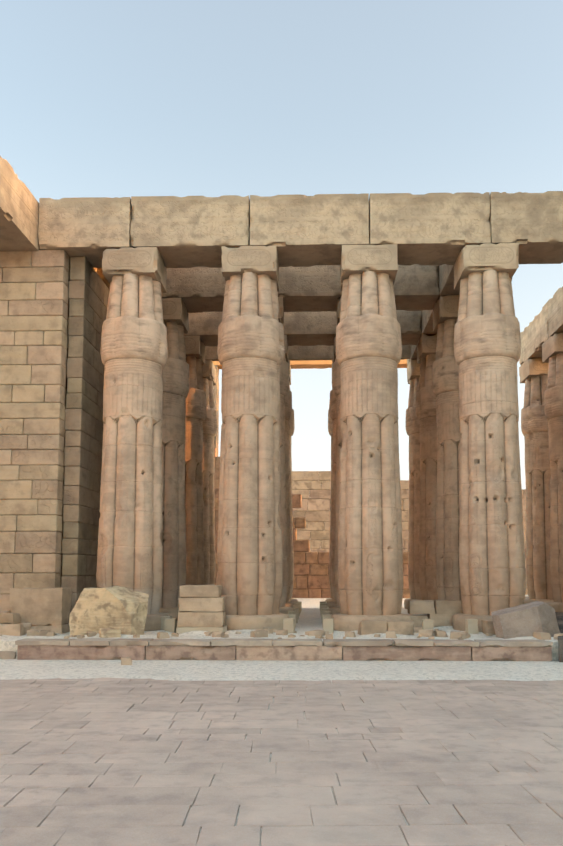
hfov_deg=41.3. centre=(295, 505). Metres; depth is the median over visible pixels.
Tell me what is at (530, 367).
column abacus
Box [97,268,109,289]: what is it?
architrave row
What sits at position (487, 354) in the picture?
papyrus column
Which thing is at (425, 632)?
debris stone
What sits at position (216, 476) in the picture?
wall
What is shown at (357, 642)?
kerb top
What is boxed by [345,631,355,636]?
debris stone
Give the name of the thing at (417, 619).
block wall
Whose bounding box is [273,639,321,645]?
kerb top
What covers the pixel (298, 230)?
architrave
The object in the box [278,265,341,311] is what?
architrave row
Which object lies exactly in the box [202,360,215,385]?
column abacus
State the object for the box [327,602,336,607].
column plinth
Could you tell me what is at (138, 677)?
gravel spill
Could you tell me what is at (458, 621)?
column plinth
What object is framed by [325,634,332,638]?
debris stone
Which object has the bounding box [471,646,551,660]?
kerb face
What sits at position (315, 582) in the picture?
wall
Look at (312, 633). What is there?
debris stone
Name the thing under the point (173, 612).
column plinth
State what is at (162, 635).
debris stone
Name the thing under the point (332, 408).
papyrus column
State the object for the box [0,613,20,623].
fallen block
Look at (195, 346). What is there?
column abacus
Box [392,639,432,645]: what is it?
kerb top
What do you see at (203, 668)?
gravel strip
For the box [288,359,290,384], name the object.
column abacus
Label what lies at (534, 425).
papyrus column
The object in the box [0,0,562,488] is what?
sky
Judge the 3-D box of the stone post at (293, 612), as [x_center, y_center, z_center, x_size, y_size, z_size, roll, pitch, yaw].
[-0.082,3.794,25.357,0.297,0.418,0.296,1,-5,-6]
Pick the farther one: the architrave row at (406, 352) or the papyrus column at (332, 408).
the architrave row at (406, 352)
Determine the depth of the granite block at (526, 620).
19.51 m
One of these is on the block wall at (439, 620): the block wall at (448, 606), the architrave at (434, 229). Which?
the block wall at (448, 606)
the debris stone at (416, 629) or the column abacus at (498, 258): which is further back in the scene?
the column abacus at (498, 258)
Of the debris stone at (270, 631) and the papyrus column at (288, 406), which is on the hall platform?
the debris stone at (270, 631)
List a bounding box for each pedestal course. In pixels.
[178,596,224,611]
[178,611,225,626]
[179,585,221,596]
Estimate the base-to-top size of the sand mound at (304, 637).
0.060 m
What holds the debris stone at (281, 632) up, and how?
on the hall platform
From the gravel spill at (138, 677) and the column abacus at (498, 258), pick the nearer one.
the gravel spill at (138, 677)
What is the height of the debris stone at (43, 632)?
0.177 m
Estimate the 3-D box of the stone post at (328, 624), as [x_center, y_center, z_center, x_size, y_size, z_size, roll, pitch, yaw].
[0.936,3.443,21.346,0.297,0.418,0.298,-1,-5,6]
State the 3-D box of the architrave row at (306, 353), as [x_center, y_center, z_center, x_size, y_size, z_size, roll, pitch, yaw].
[0.733,-7.708,35.498,3.677,1.623,0.282,0,-5,1]
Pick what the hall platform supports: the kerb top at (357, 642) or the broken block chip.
the broken block chip
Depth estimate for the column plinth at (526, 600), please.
34.13 m
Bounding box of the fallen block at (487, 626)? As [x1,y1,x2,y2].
[481,620,495,634]
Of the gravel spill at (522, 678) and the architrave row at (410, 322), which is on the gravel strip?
the gravel spill at (522, 678)
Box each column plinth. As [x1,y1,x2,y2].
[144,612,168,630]
[159,607,178,620]
[225,613,289,630]
[279,606,293,613]
[285,602,294,606]
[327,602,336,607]
[328,606,340,614]
[331,613,410,630]
[404,598,421,608]
[452,613,491,631]
[523,598,553,603]
[547,602,562,611]
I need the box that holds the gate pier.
[213,365,218,456]
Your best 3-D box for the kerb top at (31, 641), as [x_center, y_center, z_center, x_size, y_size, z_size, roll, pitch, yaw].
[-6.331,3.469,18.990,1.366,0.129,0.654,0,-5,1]
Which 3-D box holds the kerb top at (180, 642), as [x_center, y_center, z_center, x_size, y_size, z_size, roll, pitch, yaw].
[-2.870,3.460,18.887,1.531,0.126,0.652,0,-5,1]
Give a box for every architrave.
[0,156,39,251]
[38,197,131,268]
[130,195,249,267]
[250,193,368,266]
[369,192,490,264]
[407,338,419,365]
[420,301,436,337]
[437,264,459,300]
[489,191,562,263]
[519,303,548,364]
[547,287,562,336]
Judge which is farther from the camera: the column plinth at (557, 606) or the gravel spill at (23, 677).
the column plinth at (557, 606)
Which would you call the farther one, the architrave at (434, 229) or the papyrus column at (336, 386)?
the papyrus column at (336, 386)
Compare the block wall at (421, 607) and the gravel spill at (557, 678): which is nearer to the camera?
the gravel spill at (557, 678)
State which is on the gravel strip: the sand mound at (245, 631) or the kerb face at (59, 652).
the kerb face at (59, 652)
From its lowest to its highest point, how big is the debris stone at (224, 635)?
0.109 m
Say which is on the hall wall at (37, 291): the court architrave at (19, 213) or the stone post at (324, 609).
the court architrave at (19, 213)
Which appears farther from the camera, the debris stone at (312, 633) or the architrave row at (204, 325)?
the architrave row at (204, 325)
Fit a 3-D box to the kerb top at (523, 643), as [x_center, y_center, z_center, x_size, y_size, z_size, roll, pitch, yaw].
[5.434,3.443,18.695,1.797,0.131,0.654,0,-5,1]
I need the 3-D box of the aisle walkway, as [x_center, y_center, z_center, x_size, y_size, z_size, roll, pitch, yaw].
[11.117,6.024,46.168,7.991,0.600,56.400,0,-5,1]
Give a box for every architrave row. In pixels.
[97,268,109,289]
[161,267,225,312]
[184,312,222,346]
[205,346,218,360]
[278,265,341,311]
[284,311,336,345]
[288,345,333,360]
[394,264,438,310]
[396,310,421,344]
[401,345,410,359]
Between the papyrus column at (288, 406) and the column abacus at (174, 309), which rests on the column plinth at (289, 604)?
the papyrus column at (288, 406)
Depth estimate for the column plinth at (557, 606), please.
30.53 m
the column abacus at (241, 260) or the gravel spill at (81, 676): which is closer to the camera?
the gravel spill at (81, 676)
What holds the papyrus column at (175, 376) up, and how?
on the column plinth at (173, 612)
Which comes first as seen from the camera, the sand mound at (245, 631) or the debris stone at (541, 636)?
the debris stone at (541, 636)
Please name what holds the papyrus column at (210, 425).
on the column plinth
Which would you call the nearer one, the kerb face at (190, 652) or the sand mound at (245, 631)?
the kerb face at (190, 652)
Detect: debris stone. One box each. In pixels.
[27,629,39,635]
[39,630,49,635]
[46,632,54,636]
[87,631,96,636]
[121,657,131,664]
[157,632,169,638]
[171,633,178,636]
[212,631,224,636]
[221,634,228,637]
[254,630,267,637]
[263,629,272,633]
[276,630,287,634]
[308,630,321,635]
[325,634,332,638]
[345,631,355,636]
[386,631,396,637]
[414,627,421,632]
[419,629,433,636]
[434,631,446,636]
[450,631,460,638]
[460,632,468,638]
[533,632,550,639]
[554,633,562,639]
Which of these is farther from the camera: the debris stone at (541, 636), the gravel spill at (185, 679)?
the debris stone at (541, 636)
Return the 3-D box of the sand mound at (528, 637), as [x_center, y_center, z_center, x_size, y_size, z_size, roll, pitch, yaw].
[6.099,3.448,19.532,2.632,0.100,0.902,0,-5,1]
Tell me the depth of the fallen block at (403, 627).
20.46 m
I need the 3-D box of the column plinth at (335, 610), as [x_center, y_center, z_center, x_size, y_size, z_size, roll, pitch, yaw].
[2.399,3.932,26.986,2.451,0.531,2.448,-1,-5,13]
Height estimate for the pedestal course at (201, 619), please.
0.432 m
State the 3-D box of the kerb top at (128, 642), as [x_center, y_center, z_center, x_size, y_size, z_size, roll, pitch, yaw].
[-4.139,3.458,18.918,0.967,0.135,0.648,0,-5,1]
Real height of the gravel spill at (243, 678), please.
0.040 m
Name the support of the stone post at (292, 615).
on the hall platform
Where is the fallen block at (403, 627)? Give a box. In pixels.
[386,620,413,634]
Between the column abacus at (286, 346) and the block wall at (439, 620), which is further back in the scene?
the column abacus at (286, 346)
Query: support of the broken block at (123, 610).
on the hall platform
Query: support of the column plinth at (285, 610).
on the hall platform
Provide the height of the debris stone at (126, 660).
0.179 m
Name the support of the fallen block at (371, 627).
on the hall platform
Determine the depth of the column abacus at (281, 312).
27.28 m
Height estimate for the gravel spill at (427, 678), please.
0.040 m
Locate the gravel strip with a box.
[0,659,562,677]
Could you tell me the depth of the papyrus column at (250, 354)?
22.55 m
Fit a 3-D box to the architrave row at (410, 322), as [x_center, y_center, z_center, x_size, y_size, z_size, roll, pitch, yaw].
[3.934,-7.978,32.405,2.830,1.625,1.682,0,-5,1]
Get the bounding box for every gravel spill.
[0,676,58,679]
[56,675,105,678]
[105,675,173,678]
[150,677,213,680]
[199,676,297,680]
[292,676,331,681]
[328,676,405,681]
[401,676,450,679]
[449,676,489,680]
[485,677,555,680]
[541,677,562,679]
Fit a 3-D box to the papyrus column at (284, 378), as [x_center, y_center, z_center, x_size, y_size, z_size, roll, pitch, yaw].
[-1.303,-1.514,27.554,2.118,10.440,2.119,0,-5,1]
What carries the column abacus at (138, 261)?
on the papyrus column at (134, 350)
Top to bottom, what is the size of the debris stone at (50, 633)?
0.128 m
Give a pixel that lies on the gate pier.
(216, 400)
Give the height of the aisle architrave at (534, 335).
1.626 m
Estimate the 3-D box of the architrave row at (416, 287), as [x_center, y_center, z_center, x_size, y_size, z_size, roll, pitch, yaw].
[3.822,-8.361,28.045,2.831,1.625,1.683,0,-5,1]
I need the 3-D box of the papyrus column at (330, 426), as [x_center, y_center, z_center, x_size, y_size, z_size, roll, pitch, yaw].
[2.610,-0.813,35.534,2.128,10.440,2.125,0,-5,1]
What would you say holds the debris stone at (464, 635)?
on the hall platform
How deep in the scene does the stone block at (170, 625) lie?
21.22 m
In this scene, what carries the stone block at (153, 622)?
on the hall platform
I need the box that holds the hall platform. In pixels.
[0,598,558,659]
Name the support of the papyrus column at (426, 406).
on the column plinth
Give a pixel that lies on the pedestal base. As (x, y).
(181, 630)
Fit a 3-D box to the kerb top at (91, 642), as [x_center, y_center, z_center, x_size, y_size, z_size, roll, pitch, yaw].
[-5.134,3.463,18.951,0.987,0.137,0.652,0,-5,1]
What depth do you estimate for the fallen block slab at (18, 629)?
20.33 m
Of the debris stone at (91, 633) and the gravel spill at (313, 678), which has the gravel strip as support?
the gravel spill at (313, 678)
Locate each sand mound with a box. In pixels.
[84,634,154,636]
[144,631,172,633]
[179,631,211,635]
[225,629,274,633]
[268,635,352,638]
[357,633,411,636]
[434,626,452,628]
[490,636,553,639]
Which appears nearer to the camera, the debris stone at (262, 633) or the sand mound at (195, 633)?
the debris stone at (262, 633)
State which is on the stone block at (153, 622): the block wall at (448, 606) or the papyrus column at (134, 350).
the papyrus column at (134, 350)
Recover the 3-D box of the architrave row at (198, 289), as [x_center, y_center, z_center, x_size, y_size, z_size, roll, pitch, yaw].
[-3.151,-8.347,28.211,3.681,1.626,1.680,0,-5,1]
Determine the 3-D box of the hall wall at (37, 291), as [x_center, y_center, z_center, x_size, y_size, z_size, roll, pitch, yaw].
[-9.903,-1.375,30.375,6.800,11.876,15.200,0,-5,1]
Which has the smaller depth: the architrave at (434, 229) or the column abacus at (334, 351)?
the architrave at (434, 229)
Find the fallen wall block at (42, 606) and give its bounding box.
[9,588,71,625]
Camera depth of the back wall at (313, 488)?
61.34 m
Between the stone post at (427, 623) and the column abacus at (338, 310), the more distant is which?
the column abacus at (338, 310)
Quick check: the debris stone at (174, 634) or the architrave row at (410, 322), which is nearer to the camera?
the debris stone at (174, 634)
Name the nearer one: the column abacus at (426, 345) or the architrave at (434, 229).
the architrave at (434, 229)
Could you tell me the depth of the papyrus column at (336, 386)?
27.21 m
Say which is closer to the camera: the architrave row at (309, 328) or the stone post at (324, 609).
the stone post at (324, 609)
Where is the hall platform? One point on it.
(309, 619)
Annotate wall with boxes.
[0,250,108,610]
[214,448,219,584]
[292,471,527,594]
[292,494,410,597]
[408,600,434,613]
[409,615,427,626]
[427,613,452,626]
[433,600,461,613]
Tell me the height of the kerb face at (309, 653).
0.402 m
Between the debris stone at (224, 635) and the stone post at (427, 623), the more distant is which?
the stone post at (427, 623)
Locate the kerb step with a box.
[0,651,16,658]
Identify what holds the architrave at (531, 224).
on the column abacus at (498, 258)
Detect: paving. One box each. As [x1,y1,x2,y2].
[0,678,562,845]
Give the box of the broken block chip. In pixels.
[99,628,120,637]
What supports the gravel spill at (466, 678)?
on the gravel strip
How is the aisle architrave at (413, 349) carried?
on the column abacus at (413, 369)
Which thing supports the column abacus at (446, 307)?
on the papyrus column at (445, 378)
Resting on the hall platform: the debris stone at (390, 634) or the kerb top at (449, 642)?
the debris stone at (390, 634)
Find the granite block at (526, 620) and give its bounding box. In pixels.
[491,601,559,638]
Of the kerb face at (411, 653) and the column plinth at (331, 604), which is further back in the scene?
the column plinth at (331, 604)
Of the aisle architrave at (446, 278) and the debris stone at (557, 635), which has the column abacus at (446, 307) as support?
the aisle architrave at (446, 278)
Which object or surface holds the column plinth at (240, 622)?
on the hall platform
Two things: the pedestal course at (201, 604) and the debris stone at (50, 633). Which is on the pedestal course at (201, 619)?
the pedestal course at (201, 604)
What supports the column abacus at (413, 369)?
on the papyrus column at (412, 424)
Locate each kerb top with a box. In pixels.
[15,638,74,644]
[70,638,115,645]
[110,638,153,645]
[149,639,212,645]
[211,638,273,645]
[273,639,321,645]
[323,639,392,645]
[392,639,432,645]
[430,639,478,646]
[474,639,552,646]
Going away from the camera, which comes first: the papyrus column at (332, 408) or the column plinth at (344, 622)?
the column plinth at (344, 622)
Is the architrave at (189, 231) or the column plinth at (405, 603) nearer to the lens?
the architrave at (189, 231)
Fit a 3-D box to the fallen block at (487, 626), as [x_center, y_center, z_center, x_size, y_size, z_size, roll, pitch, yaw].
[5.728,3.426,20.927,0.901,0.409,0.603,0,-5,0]
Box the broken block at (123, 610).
[69,586,148,635]
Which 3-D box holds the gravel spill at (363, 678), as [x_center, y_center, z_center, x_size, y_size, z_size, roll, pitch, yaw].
[1.311,3.556,15.421,2.470,0.040,0.906,0,-5,1]
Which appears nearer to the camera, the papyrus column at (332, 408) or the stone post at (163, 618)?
the stone post at (163, 618)
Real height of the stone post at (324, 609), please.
0.417 m
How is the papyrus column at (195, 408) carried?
on the column plinth
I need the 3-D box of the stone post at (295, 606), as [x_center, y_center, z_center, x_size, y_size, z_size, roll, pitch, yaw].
[0.015,4.143,29.340,0.297,0.416,0.297,0,-5,-5]
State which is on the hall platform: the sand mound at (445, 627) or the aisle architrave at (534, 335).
the sand mound at (445, 627)
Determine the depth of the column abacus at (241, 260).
22.93 m
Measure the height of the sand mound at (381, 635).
0.080 m
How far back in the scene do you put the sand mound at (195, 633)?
20.49 m
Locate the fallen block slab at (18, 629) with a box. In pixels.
[0,623,31,635]
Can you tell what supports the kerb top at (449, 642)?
on the kerb face at (411, 653)
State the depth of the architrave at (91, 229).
23.17 m
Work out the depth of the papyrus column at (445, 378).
26.80 m
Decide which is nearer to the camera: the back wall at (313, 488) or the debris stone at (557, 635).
the debris stone at (557, 635)
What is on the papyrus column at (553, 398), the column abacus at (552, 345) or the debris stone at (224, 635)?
the column abacus at (552, 345)
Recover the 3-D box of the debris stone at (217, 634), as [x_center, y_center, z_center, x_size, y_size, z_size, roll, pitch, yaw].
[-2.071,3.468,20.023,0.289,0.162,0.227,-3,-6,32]
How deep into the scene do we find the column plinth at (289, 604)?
30.77 m
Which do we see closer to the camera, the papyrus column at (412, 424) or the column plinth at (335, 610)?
the column plinth at (335, 610)
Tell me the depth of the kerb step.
18.82 m
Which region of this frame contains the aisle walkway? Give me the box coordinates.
[525,596,562,661]
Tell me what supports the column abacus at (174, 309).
on the papyrus column at (175, 376)
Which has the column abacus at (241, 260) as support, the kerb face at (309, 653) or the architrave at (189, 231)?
the architrave at (189, 231)
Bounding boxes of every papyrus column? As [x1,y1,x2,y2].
[96,273,167,614]
[160,321,188,607]
[185,356,206,584]
[202,378,217,584]
[216,272,283,615]
[279,347,288,606]
[285,390,291,601]
[289,383,294,598]
[328,410,333,598]
[329,358,336,601]
[332,359,341,606]
[336,271,402,615]
[405,377,421,598]
[416,354,437,599]
[432,319,460,600]
[454,270,525,614]
[521,375,552,599]
[544,353,562,602]
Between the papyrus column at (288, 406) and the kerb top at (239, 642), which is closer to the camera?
the kerb top at (239, 642)
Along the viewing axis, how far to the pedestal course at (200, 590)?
20.91 m
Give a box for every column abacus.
[102,247,166,292]
[162,298,188,333]
[184,335,205,364]
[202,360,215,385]
[221,246,278,291]
[278,297,283,326]
[284,335,287,362]
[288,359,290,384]
[333,337,335,361]
[336,297,340,324]
[340,244,397,290]
[407,359,420,383]
[417,334,436,363]
[433,295,458,331]
[454,243,518,289]
[519,358,548,382]
[542,333,562,362]
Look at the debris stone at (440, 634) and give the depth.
19.98 m
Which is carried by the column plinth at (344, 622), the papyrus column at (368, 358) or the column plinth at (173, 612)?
the papyrus column at (368, 358)
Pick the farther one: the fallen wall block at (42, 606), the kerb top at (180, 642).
the fallen wall block at (42, 606)
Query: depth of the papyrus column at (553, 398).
31.27 m
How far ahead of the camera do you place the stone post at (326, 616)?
23.22 m
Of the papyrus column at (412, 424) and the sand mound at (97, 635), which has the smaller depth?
the sand mound at (97, 635)
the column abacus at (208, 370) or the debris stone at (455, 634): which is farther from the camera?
the column abacus at (208, 370)
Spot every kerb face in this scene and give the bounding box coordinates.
[17,645,145,659]
[146,646,235,659]
[236,645,341,660]
[342,645,470,660]
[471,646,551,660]
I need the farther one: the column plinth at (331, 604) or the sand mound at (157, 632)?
the column plinth at (331, 604)
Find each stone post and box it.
[160,616,171,629]
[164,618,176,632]
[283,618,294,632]
[287,614,295,626]
[289,611,297,622]
[292,605,299,615]
[321,608,328,619]
[322,614,331,625]
[323,618,333,632]
[422,619,433,630]
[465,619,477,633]
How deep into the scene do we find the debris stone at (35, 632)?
20.37 m
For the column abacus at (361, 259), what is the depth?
22.84 m
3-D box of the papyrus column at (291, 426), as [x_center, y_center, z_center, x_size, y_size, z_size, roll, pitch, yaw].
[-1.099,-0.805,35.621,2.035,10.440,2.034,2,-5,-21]
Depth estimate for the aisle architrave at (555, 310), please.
31.17 m
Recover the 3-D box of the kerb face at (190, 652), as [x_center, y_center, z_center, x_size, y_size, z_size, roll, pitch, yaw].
[-2.613,3.714,18.856,2.264,0.388,0.504,0,-5,1]
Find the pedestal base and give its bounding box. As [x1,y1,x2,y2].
[176,625,226,633]
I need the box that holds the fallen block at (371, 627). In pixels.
[358,620,386,634]
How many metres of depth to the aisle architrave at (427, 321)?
30.67 m
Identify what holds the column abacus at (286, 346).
on the papyrus column at (288, 406)
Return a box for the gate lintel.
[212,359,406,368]
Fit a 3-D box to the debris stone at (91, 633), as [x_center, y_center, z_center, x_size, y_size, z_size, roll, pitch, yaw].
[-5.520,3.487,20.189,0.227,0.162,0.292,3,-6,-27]
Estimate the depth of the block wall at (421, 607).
23.18 m

